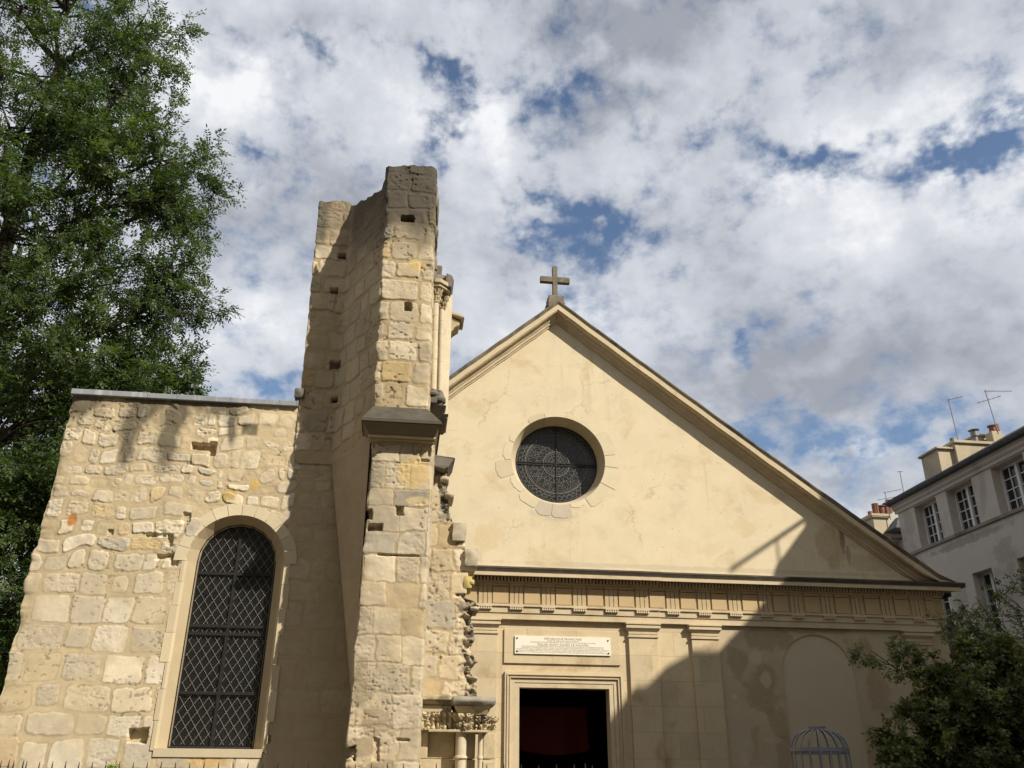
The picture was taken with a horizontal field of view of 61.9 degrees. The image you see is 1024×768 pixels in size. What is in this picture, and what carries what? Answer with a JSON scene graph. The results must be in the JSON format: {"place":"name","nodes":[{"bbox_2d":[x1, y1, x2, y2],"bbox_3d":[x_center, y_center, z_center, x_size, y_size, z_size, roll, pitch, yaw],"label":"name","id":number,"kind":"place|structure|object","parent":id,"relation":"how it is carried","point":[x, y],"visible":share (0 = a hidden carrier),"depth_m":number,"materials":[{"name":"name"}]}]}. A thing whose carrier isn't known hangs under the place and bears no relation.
{"place":"outdoors","nodes":[
{"label":"outdoors","id":0,"kind":"place"},
{"bbox_2d":[0,0,1023,605],"label":"sky","id":1,"kind":"structure","parent":0,"point":[805,217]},
{"bbox_2d":[265,300,965,767],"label":"church","id":2,"kind":"structure","parent":0,"point":[731,592],"depth_m":17.08,"materials":[{"name":"paint"}]},
{"bbox_2d":[519,706,588,754],"bbox_3d":[0.851,7.057,17.392,1.440,0.920,0.079,3,-24,-6],"label":"red cloth","id":3,"kind":"object","parent":2,"relation":"hanging from","point":[547,730],"visible":1,"depth_m":17.39,"materials":[{"name":"red fabric"}]},
{"bbox_2d":[540,266,569,317],"bbox_3d":[0.960,-1.992,19.391,0.675,1.420,0.400,3,-24,-6],"label":"stone cross","id":4,"kind":"object","parent":2,"relation":"on","point":[554,280],"visible":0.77,"depth_m":19.37,"materials":[{"name":"beige stone"}]},
{"bbox_2d":[515,426,596,502],"bbox_3d":[0.936,1.698,18.087,1.780,1.720,0.082,3,-24,-6],"label":"round window","id":5,"kind":"structure","parent":2,"relation":"in","point":[555,464],"depth_m":18.09,"materials":[{"name":"grey glass"}]},
{"bbox_2d":[515,636,610,655],"bbox_3d":[0.959,4.934,16.097,1.830,0.325,0.042,3,-24,-6],"label":"marble plaque","id":6,"kind":"object","parent":2,"relation":"attached to","point":[548,645],"visible":1,"depth_m":16.09,"materials":[{"name":"white stone"}]},
{"bbox_2d":[861,499,903,548],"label":"house","id":7,"kind":"structure","parent":0,"point":[877,517],"depth_m":29.54,"materials":[{"name":"paint"}]},
{"bbox_2d":[879,489,901,519],"bbox_3d":[13.204,4.209,29.751,0.840,1.042,0.159,-9,-26,20],"label":"tv antenna","id":8,"kind":"object","parent":7,"relation":"attached to","point":[887,498],"visible":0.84,"depth_m":29.86,"materials":[{"name":"metal"}]},
{"bbox_2d":[885,424,1023,736],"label":"plaster house","id":9,"kind":"structure","parent":0,"point":[959,510],"depth_m":21.40,"materials":[{"name":"white paint"}]},
{"bbox_2d":[922,501,943,543],"bbox_3d":[11.525,3.761,23.146,0.080,1.144,1.034,3,-24,-6],"label":"window","id":10,"kind":"structure","parent":9,"relation":"in","point":[933,527],"depth_m":23.36,"materials":[{"name":"white paint"}]},
{"bbox_2d":[942,597,955,624],"bbox_3d":[11.495,6.145,22.156,0.080,1.824,0.754,3,-24,-6],"label":"window","id":11,"kind":"structure","parent":9,"relation":"in","point":[946,602],"depth_m":22.54,"materials":[{"name":"white paint"}]},
{"bbox_2d":[948,396,962,439],"bbox_3d":[12.580,1.009,23.991,0.410,1.378,0.119,-10,-26,23],"label":"tv antenna","id":12,"kind":"object","parent":9,"relation":"attached to","point":[952,415],"visible":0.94,"depth_m":24.14,"materials":[{"name":"metal"}]},
{"bbox_2d":[954,483,979,530],"bbox_3d":[11.719,3.139,21.767,0.080,1.144,1.084,3,-24,-6],"label":"window","id":13,"kind":"structure","parent":9,"relation":"in","point":[965,500],"depth_m":21.96,"materials":[{"name":"white paint"}]},
{"bbox_2d":[978,390,1006,433],"bbox_3d":[13.787,0.765,24.173,1.006,1.332,0.417,-5,-25,12],"label":"tv antenna","id":14,"kind":"object","parent":9,"relation":"attached to","point":[990,406],"visible":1,"depth_m":24.30,"materials":[{"name":"metal"}]},
{"bbox_2d":[981,571,1004,634],"bbox_3d":[11.724,5.411,20.528,0.080,1.824,0.754,3,-24,-6],"label":"window","id":15,"kind":"structure","parent":9,"relation":"in","point":[986,577],"depth_m":20.86,"materials":[{"name":"white paint"}]},
{"bbox_2d":[999,458,1023,510],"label":"window","id":16,"kind":"structure","parent":9,"relation":"in","point":[1012,475],"depth_m":20.32,"materials":[{"name":"white paint"}]},
{"label":"ground","id":17,"kind":"structure","parent":0,"visible":0},
{"bbox_2d":[0,215,139,655],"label":"dark tree","id":18,"kind":"object","parent":17,"relation":"on","point":[2,415],"visible":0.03,"depth_m":19.11,"materials":[{"name":"green plant"}]},
{"bbox_2d":[106,761,120,767],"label":"weed","id":19,"kind":"object","parent":17,"relation":"on","point":[110,766],"visible":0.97,"depth_m":8.68,"materials":[{"name":"green plant"}]},
{"bbox_2d":[0,0,246,695],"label":"ash tree","id":20,"kind":"object","parent":17,"relation":"on","point":[72,128],"visible":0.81,"depth_m":17.18,"materials":[{"name":"green plant"}]},
{"bbox_2d":[0,388,350,767],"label":"ruined wall","id":21,"kind":"structure","parent":17,"relation":"on","point":[168,619],"depth_m":9.80,"materials":[{"name":"stone"}]},
{"bbox_2d":[167,524,275,748],"bbox_3d":[-3.279,2.846,9.847,0.950,2.535,0.079,3,-24,-6],"label":"window","id":22,"kind":"structure","parent":21,"relation":"in","point":[216,708],"depth_m":9.80,"materials":[{"name":"black glass"}]},
{"bbox_2d":[0,759,592,767],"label":"iron fence","id":23,"kind":"object","parent":17,"relation":"on","point":[218,765],"visible":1,"depth_m":6.56,"materials":[{"name":"black metal"}]},
{"bbox_2d":[294,165,463,767],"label":"ruined pier","id":24,"kind":"structure","parent":17,"relation":"on","point":[384,327],"depth_m":10.19,"materials":[{"name":"stone"}]},
{"bbox_2d":[420,455,498,767],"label":"portal jamb","id":25,"kind":"object","parent":17,"relation":"on","point":[447,734],"visible":0.99,"depth_m":9.59,"materials":[{"name":"stone"}]},
{"bbox_2d":[790,726,851,767],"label":"birdcage","id":26,"kind":"object","parent":17,"relation":"on","point":[820,751],"visible":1,"depth_m":11.48,"materials":[{"name":"grey paint"}]},
{"bbox_2d":[845,568,1023,711],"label":"slender tree","id":27,"kind":"object","parent":17,"relation":"on","point":[957,617],"visible":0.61,"depth_m":13.30,"materials":[{"name":"green plant"}]},
{"bbox_2d":[861,625,1023,767],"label":"flowering shrub","id":28,"kind":"object","parent":17,"relation":"on","point":[957,721],"visible":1,"depth_m":11.98,"materials":[{"name":"green plant"}]},
{"bbox_2d":[946,620,981,743],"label":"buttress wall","id":29,"kind":"structure","parent":17,"relation":"on","point":[953,634],"depth_m":17.63,"materials":[{"name":"beige stone"}]}
]}

